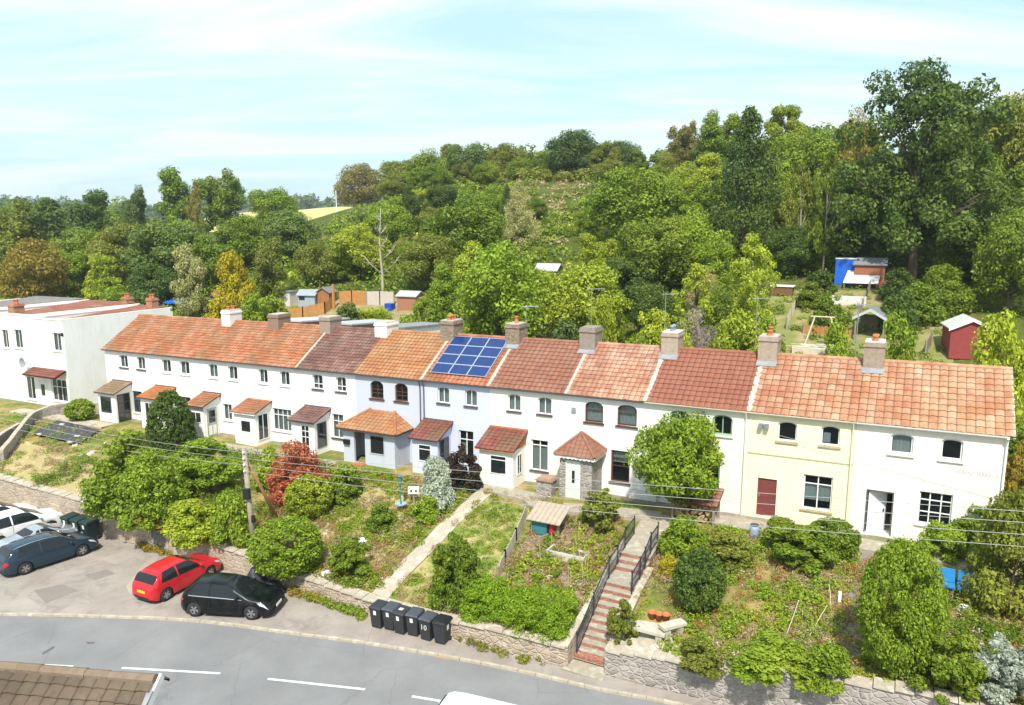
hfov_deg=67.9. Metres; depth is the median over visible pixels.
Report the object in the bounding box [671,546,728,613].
shrub
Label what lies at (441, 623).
wheelie bin
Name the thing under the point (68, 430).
weed sheet
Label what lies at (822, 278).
shrub
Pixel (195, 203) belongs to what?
poplar
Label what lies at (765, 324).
shrub
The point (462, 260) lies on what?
tree
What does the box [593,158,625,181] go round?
tree
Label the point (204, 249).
tree
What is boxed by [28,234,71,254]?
tree
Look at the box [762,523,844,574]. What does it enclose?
shrub
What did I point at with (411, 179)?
tree
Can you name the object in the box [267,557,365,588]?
weeds
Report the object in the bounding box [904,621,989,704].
shrub
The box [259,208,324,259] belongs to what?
tree
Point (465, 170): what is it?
tree
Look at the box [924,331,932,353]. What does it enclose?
fence
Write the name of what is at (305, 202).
distant woodland
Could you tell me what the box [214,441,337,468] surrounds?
house path
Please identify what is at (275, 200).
tree
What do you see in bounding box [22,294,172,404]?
house wall
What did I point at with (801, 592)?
weeds
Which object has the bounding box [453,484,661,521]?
house path
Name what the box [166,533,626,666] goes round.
stone wall
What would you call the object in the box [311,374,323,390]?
window
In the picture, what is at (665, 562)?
shrub
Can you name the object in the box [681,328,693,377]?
shrub
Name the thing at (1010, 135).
tree
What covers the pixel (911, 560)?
shrub
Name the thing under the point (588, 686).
kerb
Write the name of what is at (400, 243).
tree
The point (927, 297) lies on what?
shrub
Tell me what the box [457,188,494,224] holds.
tree
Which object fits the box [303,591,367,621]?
weeds
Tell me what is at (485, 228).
tree
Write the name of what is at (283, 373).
window
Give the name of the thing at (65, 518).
wheelie bin
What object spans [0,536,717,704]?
forecourt
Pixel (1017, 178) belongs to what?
tree
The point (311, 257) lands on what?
tree
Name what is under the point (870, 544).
house path
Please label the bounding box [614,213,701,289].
tree
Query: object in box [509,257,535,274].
tree
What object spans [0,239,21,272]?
tree
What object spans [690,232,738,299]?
tree
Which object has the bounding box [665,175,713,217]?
tree
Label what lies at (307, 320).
outbuilding
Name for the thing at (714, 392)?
terraced house
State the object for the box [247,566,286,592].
covered motorbike
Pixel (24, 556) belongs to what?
parked car
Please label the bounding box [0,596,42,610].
tarmac patch
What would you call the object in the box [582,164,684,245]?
tree
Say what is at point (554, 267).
garden shed
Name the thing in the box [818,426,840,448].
window
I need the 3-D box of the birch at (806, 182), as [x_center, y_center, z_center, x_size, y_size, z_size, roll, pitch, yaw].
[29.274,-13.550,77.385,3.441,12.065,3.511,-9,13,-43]
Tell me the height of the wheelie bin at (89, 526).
1.238 m
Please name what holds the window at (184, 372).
in the terraced house at (175, 351)
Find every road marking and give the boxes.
[121,667,220,673]
[267,678,364,689]
[412,695,440,701]
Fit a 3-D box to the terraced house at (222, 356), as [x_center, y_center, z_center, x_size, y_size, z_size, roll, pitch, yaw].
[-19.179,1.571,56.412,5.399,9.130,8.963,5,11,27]
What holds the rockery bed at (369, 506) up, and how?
on the ground at (620, 472)
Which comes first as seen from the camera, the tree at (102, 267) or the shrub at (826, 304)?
the shrub at (826, 304)
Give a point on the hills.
(240, 211)
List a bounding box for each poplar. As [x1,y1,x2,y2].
[184,179,203,232]
[401,184,422,236]
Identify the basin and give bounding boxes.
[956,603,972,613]
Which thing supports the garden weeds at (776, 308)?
on the ground at (620, 472)
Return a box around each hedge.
[353,306,388,319]
[457,572,579,644]
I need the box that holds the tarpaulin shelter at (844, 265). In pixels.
[834,257,856,284]
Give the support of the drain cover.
on the road
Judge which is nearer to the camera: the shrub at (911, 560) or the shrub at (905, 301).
the shrub at (911, 560)
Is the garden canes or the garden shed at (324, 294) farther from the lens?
the garden shed at (324, 294)
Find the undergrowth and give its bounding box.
[0,153,1023,342]
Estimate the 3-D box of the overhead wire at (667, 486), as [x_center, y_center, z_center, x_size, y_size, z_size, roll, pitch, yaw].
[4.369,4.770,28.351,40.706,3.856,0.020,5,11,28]
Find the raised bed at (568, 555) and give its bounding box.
[546,544,589,563]
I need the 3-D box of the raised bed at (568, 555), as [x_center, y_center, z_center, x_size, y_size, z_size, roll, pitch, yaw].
[2.645,9.607,35.795,1.900,0.600,0.800,5,11,27]
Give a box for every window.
[2,329,9,348]
[14,329,23,349]
[26,376,36,400]
[51,379,68,402]
[52,333,62,352]
[118,355,128,368]
[133,391,140,413]
[136,357,145,370]
[161,359,171,373]
[179,361,190,375]
[207,364,218,378]
[222,404,232,421]
[227,366,238,381]
[257,369,268,384]
[272,408,291,433]
[278,371,290,387]
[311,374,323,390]
[331,414,342,439]
[334,377,346,393]
[369,381,384,400]
[393,383,408,403]
[436,387,449,405]
[460,430,472,464]
[463,390,477,408]
[506,394,521,413]
[529,439,548,473]
[536,397,552,416]
[583,402,603,425]
[608,450,630,485]
[615,405,637,428]
[668,411,687,429]
[713,415,733,438]
[775,421,797,444]
[799,474,832,514]
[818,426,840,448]
[887,434,913,457]
[915,491,952,526]
[938,439,963,463]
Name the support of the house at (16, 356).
on the ground at (620, 472)
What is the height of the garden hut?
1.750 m
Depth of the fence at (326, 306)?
86.21 m
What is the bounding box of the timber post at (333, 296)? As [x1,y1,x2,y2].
[331,284,334,308]
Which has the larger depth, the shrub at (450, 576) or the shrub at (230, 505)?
the shrub at (230, 505)
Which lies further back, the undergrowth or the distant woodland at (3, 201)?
the distant woodland at (3, 201)
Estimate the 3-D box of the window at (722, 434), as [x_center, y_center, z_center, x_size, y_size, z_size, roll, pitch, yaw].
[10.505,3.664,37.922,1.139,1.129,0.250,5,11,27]
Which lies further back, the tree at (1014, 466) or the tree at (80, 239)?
the tree at (80, 239)
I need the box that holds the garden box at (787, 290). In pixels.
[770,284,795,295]
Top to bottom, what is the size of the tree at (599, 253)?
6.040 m
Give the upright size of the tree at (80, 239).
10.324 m
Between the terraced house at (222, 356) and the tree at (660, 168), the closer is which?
the terraced house at (222, 356)
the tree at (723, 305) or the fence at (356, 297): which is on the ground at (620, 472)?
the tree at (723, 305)
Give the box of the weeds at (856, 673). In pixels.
[256,471,1023,703]
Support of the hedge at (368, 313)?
on the garden plot at (396, 314)
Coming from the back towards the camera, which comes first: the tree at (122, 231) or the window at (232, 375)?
the tree at (122, 231)
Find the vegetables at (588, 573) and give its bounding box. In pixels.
[505,524,614,612]
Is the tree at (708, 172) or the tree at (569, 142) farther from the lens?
the tree at (569, 142)
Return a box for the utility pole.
[242,448,256,549]
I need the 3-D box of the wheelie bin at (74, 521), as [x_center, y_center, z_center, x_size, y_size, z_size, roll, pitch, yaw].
[-24.916,10.084,43.935,0.705,1.238,0.929,5,11,27]
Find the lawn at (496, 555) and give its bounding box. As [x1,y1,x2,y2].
[389,496,531,613]
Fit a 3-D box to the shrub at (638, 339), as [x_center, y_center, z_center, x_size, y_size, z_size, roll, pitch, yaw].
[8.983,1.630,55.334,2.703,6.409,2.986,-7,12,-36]
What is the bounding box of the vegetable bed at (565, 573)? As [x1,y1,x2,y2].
[501,520,624,622]
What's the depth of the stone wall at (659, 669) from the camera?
27.52 m
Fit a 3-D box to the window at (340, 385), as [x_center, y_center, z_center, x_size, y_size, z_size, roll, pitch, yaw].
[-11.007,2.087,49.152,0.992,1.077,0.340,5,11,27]
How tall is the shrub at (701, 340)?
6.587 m
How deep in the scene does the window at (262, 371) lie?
52.43 m
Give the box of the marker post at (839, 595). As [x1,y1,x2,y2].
[837,591,841,604]
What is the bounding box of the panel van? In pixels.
[438,691,515,704]
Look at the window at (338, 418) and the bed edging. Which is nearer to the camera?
the bed edging
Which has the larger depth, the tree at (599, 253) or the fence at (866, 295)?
the tree at (599, 253)
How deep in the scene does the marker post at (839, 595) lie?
29.97 m
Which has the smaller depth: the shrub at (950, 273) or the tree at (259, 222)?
the shrub at (950, 273)
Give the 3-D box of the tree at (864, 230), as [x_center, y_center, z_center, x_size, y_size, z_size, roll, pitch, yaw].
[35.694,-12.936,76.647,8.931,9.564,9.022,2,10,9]
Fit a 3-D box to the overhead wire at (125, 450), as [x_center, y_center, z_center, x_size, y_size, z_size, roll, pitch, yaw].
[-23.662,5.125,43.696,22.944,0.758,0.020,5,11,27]
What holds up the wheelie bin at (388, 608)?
on the forecourt
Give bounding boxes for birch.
[778,159,819,273]
[804,151,851,270]
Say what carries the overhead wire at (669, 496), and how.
attached to the utility pole
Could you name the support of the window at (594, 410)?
in the terraced house at (605, 391)
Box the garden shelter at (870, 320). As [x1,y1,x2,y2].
[852,306,888,339]
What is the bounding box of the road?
[0,616,668,704]
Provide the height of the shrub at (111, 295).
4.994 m
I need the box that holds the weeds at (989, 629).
[858,568,1023,704]
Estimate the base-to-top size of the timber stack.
0.770 m
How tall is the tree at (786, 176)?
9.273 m
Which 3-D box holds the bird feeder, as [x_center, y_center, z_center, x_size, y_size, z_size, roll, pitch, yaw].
[-6.038,7.661,41.166,0.640,2.200,0.624,0,10,0]
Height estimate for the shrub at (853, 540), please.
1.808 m
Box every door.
[39,380,48,404]
[756,478,776,516]
[866,491,886,530]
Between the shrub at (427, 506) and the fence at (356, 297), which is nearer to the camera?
the shrub at (427, 506)
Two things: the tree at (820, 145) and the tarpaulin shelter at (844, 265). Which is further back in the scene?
the tree at (820, 145)
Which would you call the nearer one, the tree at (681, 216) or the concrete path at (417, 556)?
the concrete path at (417, 556)
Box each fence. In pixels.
[287,297,331,317]
[339,290,365,305]
[366,291,393,304]
[497,503,526,575]
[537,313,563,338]
[785,284,803,329]
[802,323,853,337]
[857,278,871,320]
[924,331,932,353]
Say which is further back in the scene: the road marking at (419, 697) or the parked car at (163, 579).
the parked car at (163, 579)
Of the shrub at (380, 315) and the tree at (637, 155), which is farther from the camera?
the tree at (637, 155)
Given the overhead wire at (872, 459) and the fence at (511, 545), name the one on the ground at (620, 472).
the fence at (511, 545)
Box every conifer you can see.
[145,389,196,454]
[498,179,543,249]
[498,184,520,237]
[699,105,787,259]
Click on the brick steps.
(616, 589)
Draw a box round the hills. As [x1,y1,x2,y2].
[145,204,320,216]
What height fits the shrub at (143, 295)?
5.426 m
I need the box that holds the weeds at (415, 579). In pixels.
[390,498,535,611]
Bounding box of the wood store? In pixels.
[668,488,723,525]
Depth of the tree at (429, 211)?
111.16 m
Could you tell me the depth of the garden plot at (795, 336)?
63.36 m
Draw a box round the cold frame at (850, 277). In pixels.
[843,270,879,288]
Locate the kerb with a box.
[0,612,689,704]
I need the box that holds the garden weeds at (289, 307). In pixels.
[165,303,392,319]
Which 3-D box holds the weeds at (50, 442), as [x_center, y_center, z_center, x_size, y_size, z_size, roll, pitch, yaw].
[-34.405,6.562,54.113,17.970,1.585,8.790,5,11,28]
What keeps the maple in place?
on the rockery bed at (369, 506)
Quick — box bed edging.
[528,534,574,587]
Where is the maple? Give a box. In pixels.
[264,438,330,505]
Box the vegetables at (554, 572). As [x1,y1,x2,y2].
[505,517,622,619]
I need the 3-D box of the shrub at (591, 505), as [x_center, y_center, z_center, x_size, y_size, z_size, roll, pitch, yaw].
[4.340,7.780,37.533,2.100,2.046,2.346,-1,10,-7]
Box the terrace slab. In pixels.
[619,620,674,650]
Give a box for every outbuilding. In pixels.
[291,316,349,324]
[341,319,398,327]
[398,322,439,331]
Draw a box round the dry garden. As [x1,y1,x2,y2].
[2,440,97,494]
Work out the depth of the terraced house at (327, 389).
49.92 m
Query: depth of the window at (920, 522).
34.14 m
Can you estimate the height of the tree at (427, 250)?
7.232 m
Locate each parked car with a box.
[0,502,37,510]
[0,507,63,539]
[0,523,77,546]
[0,531,98,574]
[132,553,220,600]
[181,572,284,619]
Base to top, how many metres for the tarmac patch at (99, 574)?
0.019 m
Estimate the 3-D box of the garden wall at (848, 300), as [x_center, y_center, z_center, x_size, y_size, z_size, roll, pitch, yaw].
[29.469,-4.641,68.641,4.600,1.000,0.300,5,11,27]
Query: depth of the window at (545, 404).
42.56 m
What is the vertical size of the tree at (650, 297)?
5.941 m
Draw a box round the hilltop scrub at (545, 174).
[493,166,672,182]
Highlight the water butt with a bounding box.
[749,523,758,538]
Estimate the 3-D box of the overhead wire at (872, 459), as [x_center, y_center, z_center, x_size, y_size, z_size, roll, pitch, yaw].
[16.509,4.876,34.579,9.884,1.372,0.020,5,11,28]
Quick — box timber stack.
[785,343,832,354]
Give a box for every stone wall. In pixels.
[0,473,152,545]
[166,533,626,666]
[604,567,1015,704]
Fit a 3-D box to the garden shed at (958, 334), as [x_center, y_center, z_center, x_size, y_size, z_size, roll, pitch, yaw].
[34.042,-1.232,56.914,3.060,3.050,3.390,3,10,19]
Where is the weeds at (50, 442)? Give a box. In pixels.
[0,412,139,485]
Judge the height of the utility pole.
5.838 m
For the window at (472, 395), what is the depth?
44.75 m
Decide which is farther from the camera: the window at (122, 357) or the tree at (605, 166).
the tree at (605, 166)
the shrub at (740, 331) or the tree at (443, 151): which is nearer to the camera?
the shrub at (740, 331)
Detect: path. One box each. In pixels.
[9,408,113,428]
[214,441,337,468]
[372,491,491,597]
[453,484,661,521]
[622,512,670,560]
[709,514,969,567]
[837,544,874,672]
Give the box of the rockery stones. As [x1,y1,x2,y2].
[71,441,677,649]
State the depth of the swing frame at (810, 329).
61.55 m
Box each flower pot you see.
[648,609,656,619]
[655,611,663,621]
[662,611,670,621]
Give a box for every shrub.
[63,398,96,420]
[78,428,162,520]
[98,284,134,301]
[113,447,191,531]
[130,289,161,305]
[135,513,168,533]
[162,498,226,549]
[163,437,242,490]
[201,299,226,318]
[209,488,255,548]
[238,291,269,336]
[244,515,326,580]
[252,445,288,489]
[264,294,290,316]
[283,473,334,518]
[327,537,372,582]
[328,464,363,505]
[335,301,363,320]
[365,501,396,533]
[373,309,391,319]
[399,314,414,323]
[408,295,432,321]
[409,495,439,524]
[414,305,446,322]
[419,455,455,509]
[427,532,481,610]
[444,444,483,488]
[551,316,578,339]
[577,487,621,533]
[605,598,639,644]
[623,307,671,344]
[626,332,649,372]
[657,514,711,558]
[658,554,676,577]
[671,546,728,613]
[676,308,717,348]
[678,636,726,679]
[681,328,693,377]
[700,531,755,571]
[713,308,764,380]
[723,629,823,691]
[752,314,783,351]
[762,515,795,543]
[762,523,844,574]
[778,333,786,352]
[794,281,823,308]
[797,640,853,697]
[803,269,838,300]
[807,291,850,329]
[810,516,862,559]
[823,319,849,356]
[854,534,950,678]
[877,289,920,336]
[878,267,916,299]
[897,349,915,360]
[902,281,950,326]
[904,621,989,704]
[917,519,967,564]
[925,264,961,294]
[969,631,1023,704]
[1007,423,1023,480]
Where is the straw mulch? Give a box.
[505,524,613,587]
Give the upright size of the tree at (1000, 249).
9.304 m
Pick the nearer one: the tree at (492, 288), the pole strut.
the pole strut
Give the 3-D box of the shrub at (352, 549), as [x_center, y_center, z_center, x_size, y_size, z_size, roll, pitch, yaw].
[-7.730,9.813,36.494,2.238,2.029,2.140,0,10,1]
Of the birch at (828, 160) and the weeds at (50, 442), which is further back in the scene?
the birch at (828, 160)
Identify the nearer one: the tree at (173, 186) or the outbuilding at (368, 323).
the outbuilding at (368, 323)
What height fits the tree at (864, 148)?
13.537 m
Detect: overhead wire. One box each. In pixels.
[1,425,242,464]
[2,418,241,458]
[3,411,235,451]
[244,452,1023,511]
[244,458,1023,522]
[246,471,1023,546]
[248,465,1023,534]
[764,431,999,491]
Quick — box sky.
[0,0,1023,205]
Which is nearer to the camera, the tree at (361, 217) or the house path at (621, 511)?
the house path at (621, 511)
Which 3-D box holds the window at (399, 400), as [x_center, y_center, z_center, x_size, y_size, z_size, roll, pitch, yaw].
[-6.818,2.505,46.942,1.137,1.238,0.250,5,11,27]
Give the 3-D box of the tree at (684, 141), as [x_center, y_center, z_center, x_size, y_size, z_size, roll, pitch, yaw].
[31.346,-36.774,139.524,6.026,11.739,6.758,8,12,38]
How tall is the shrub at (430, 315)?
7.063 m
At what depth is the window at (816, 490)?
36.40 m
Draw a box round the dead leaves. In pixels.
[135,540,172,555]
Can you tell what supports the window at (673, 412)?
in the terraced house at (714, 392)
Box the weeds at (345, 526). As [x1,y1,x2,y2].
[228,464,470,591]
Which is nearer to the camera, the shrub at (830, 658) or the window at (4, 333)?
the shrub at (830, 658)
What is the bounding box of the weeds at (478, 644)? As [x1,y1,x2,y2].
[457,636,544,664]
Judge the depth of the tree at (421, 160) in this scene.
155.14 m
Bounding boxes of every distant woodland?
[0,189,388,216]
[0,198,87,214]
[1,196,143,237]
[464,118,1007,184]
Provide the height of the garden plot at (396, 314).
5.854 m
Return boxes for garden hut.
[280,290,297,305]
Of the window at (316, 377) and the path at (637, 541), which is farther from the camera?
the window at (316, 377)
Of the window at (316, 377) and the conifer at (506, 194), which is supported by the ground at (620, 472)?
the conifer at (506, 194)
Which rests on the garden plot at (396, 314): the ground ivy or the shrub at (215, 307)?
the shrub at (215, 307)
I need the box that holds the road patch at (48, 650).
[42,646,54,654]
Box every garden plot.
[284,298,460,322]
[757,289,952,362]
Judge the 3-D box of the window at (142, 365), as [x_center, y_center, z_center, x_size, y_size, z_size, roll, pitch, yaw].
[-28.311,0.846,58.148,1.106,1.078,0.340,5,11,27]
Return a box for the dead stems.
[257,465,1023,703]
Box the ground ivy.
[27,432,332,537]
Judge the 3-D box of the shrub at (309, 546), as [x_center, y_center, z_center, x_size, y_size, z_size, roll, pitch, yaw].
[-11.021,9.451,36.925,3.861,2.914,3.824,-7,12,-37]
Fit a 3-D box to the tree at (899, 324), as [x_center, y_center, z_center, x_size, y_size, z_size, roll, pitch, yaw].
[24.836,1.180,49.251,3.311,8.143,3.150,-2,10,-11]
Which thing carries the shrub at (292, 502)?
on the rockery bed at (369, 506)
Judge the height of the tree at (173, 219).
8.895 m
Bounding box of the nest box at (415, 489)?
[408,486,418,504]
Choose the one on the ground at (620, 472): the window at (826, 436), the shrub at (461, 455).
the shrub at (461, 455)
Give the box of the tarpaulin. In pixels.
[163,297,177,304]
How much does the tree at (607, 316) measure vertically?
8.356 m
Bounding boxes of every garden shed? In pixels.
[296,289,318,307]
[314,286,337,303]
[395,290,424,310]
[535,263,563,277]
[853,257,887,286]
[940,313,991,358]
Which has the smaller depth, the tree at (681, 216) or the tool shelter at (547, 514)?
the tool shelter at (547, 514)
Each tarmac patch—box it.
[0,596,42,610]
[34,584,77,602]
[84,569,114,579]
[100,551,139,563]
[126,556,158,595]
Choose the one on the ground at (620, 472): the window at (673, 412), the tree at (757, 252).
the tree at (757, 252)
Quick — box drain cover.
[433,656,449,660]
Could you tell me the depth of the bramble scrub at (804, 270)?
97.00 m
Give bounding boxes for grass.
[0,417,118,485]
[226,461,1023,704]
[395,497,521,612]
[400,179,632,244]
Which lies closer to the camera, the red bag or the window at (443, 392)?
the red bag
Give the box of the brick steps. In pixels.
[562,549,652,680]
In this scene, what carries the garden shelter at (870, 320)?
on the garden plot at (795, 336)
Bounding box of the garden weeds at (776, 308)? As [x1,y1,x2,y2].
[533,273,1023,384]
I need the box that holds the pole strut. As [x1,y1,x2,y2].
[248,460,277,517]
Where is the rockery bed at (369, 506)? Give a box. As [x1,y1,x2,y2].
[245,477,435,577]
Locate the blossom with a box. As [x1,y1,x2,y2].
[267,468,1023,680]
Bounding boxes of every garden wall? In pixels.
[0,403,65,461]
[0,423,19,445]
[815,295,866,305]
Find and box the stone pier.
[535,474,557,496]
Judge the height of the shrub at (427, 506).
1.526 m
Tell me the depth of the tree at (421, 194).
121.54 m
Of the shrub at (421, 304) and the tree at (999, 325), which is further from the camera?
the shrub at (421, 304)
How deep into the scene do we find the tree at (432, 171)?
138.49 m
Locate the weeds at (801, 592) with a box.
[656,523,865,672]
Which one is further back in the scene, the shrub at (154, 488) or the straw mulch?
the shrub at (154, 488)
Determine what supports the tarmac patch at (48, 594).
on the forecourt
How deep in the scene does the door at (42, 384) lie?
64.57 m
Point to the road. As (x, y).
(246, 663)
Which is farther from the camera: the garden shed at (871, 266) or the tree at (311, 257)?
the tree at (311, 257)
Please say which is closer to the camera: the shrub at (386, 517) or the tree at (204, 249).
the shrub at (386, 517)
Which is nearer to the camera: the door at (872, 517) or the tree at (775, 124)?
the door at (872, 517)
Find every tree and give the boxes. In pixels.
[0,195,51,260]
[0,237,72,298]
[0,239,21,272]
[24,188,112,253]
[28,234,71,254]
[43,248,91,296]
[48,226,104,285]
[81,222,155,285]
[81,253,121,299]
[111,239,163,273]
[118,216,205,298]
[120,184,149,231]
[124,262,179,300]
[151,165,213,234]
[165,214,194,246]
[169,242,213,316]
[189,232,245,285]
[199,167,246,242]
[211,215,275,268]
[213,249,261,319]
[234,216,264,229]
[247,186,299,222]
[251,236,287,300]
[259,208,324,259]
[293,238,341,284]
[328,222,391,278]
[331,162,382,207]
[334,258,357,281]
[354,214,369,224]
[362,203,416,251]
[364,208,400,290]
[374,160,409,197]
[376,174,404,198]
[380,196,402,220]
[390,237,412,256]
[395,240,422,259]
[396,232,460,289]
[397,167,421,189]
[401,153,435,188]
[406,147,454,183]
[411,189,430,210]
[413,206,438,229]
[417,162,453,187]
[419,192,506,262]
[421,182,459,213]
[424,262,460,318]
[438,143,462,184]
[445,141,491,184]
[447,238,552,337]
[450,239,483,305]
[451,161,473,182]
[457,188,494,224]
[472,160,500,187]
[475,185,513,219]
[483,142,528,182]
[505,166,516,179]
[506,156,534,172]
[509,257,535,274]
[519,268,557,315]
[527,151,533,161]
[528,150,556,174]
[528,196,548,219]
[531,246,547,260]
[540,129,599,173]
[540,261,634,336]
[571,208,600,233]
[574,153,594,171]
[578,233,623,272]
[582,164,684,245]
[584,293,617,342]
[586,141,621,169]
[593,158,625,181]
[595,251,655,316]
[607,140,645,167]
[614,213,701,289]
[622,409,724,517]
[624,176,648,200]
[627,283,680,329]
[630,160,642,174]
[632,149,659,171]
[647,164,667,178]
[652,149,679,172]
[652,214,694,257]
[664,206,733,270]
[665,119,698,166]
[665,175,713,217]
[667,161,700,194]
[670,262,719,347]
[684,152,725,212]
[688,142,707,168]
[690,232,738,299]
[696,108,744,169]
[703,285,734,348]
[718,158,805,222]
[729,231,781,320]
[763,103,808,159]
[765,224,829,276]
[769,127,855,203]
[811,160,874,224]
[817,180,908,259]
[821,54,1022,280]
[833,103,886,169]
[879,309,917,360]
[919,189,1007,280]
[921,263,978,316]
[925,234,986,281]
[947,503,1009,562]
[954,486,1023,619]
[965,89,1023,204]
[966,151,1023,248]
[969,307,1023,439]
[970,205,1023,313]
[1003,439,1023,496]
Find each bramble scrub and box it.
[0,177,1016,345]
[392,175,615,251]
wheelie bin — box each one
[59,512,80,524]
[69,514,89,530]
[78,517,100,538]
[368,599,387,627]
[381,601,400,629]
[391,604,411,633]
[404,606,424,635]
[418,610,438,640]
[432,613,452,643]
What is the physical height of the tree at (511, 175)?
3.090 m
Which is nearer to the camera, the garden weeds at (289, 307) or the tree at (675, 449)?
the tree at (675, 449)
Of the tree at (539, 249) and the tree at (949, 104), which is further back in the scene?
the tree at (539, 249)
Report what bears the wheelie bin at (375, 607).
on the forecourt
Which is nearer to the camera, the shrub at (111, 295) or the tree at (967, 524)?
the tree at (967, 524)
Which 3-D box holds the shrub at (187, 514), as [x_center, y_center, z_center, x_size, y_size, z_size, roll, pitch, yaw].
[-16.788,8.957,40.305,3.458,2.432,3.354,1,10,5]
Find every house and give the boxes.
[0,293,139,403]
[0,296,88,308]
[0,661,169,704]
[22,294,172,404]
[93,314,182,422]
[136,305,242,428]
[186,312,290,437]
[229,315,350,445]
[286,320,398,454]
[335,314,463,468]
[407,333,541,473]
[475,306,582,487]
[553,288,660,501]
[643,291,758,514]
[744,295,862,529]
[849,301,1015,549]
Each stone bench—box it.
[621,619,665,642]
[658,618,686,638]
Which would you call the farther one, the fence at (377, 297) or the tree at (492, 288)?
the fence at (377, 297)
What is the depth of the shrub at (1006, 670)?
23.63 m
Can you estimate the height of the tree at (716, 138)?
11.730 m
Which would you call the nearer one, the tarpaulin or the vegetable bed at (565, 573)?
the vegetable bed at (565, 573)
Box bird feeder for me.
[395,475,406,510]
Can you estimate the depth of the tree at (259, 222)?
128.90 m
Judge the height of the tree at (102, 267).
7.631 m
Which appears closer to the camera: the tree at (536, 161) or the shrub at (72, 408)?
the shrub at (72, 408)
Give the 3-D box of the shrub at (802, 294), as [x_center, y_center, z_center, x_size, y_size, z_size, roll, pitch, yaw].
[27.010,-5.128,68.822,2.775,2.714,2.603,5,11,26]
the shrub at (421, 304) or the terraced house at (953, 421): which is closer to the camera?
the terraced house at (953, 421)
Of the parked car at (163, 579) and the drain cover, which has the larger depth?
the parked car at (163, 579)
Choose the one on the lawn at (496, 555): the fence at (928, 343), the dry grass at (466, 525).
the dry grass at (466, 525)
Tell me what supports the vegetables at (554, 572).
on the vegetable bed at (565, 573)
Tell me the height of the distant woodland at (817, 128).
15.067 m
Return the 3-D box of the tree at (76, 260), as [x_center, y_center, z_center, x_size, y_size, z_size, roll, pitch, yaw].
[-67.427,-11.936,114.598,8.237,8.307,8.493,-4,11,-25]
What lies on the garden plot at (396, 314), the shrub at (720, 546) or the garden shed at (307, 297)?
the garden shed at (307, 297)
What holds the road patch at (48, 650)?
on the road
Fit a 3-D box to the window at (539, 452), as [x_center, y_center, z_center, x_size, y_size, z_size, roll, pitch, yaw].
[1.588,5.861,43.094,1.210,1.897,0.340,5,11,27]
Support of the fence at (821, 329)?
on the garden plot at (795, 336)
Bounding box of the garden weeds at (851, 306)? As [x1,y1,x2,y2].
[464,268,1023,357]
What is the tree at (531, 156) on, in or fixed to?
on the ground at (620, 472)
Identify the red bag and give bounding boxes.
[548,524,555,534]
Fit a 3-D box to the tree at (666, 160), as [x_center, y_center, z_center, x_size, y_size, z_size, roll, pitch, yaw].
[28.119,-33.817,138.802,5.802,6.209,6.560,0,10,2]
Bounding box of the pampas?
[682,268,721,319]
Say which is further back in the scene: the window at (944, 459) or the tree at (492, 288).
the tree at (492, 288)
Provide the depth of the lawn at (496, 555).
37.60 m
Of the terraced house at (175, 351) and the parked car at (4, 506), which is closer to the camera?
the parked car at (4, 506)
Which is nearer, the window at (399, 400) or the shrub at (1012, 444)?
the shrub at (1012, 444)
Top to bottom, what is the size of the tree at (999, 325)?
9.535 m
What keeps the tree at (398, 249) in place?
on the ground at (620, 472)
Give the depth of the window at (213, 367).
54.66 m
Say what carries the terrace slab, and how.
on the ground at (620, 472)
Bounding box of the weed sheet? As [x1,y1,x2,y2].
[33,420,98,442]
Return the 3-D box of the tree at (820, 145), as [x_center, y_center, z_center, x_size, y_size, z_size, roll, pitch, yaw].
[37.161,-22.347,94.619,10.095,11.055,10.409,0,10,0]
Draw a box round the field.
[109,207,350,231]
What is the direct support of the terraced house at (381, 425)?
on the ground at (620, 472)
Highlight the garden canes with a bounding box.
[539,523,588,584]
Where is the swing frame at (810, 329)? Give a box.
[804,316,834,345]
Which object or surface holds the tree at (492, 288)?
on the ground at (620, 472)
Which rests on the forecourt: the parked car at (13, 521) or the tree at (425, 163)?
the parked car at (13, 521)
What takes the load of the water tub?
on the garden plot at (396, 314)
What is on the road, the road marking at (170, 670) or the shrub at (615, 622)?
the road marking at (170, 670)
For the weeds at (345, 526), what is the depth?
40.48 m
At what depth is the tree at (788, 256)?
76.17 m
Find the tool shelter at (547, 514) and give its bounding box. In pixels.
[526,500,570,538]
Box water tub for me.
[384,303,394,310]
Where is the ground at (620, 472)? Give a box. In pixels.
[0,170,1023,704]
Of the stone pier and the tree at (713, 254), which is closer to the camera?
the stone pier
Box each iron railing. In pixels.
[576,516,634,652]
[631,522,658,594]
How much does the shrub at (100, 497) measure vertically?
4.954 m
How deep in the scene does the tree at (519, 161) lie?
142.37 m

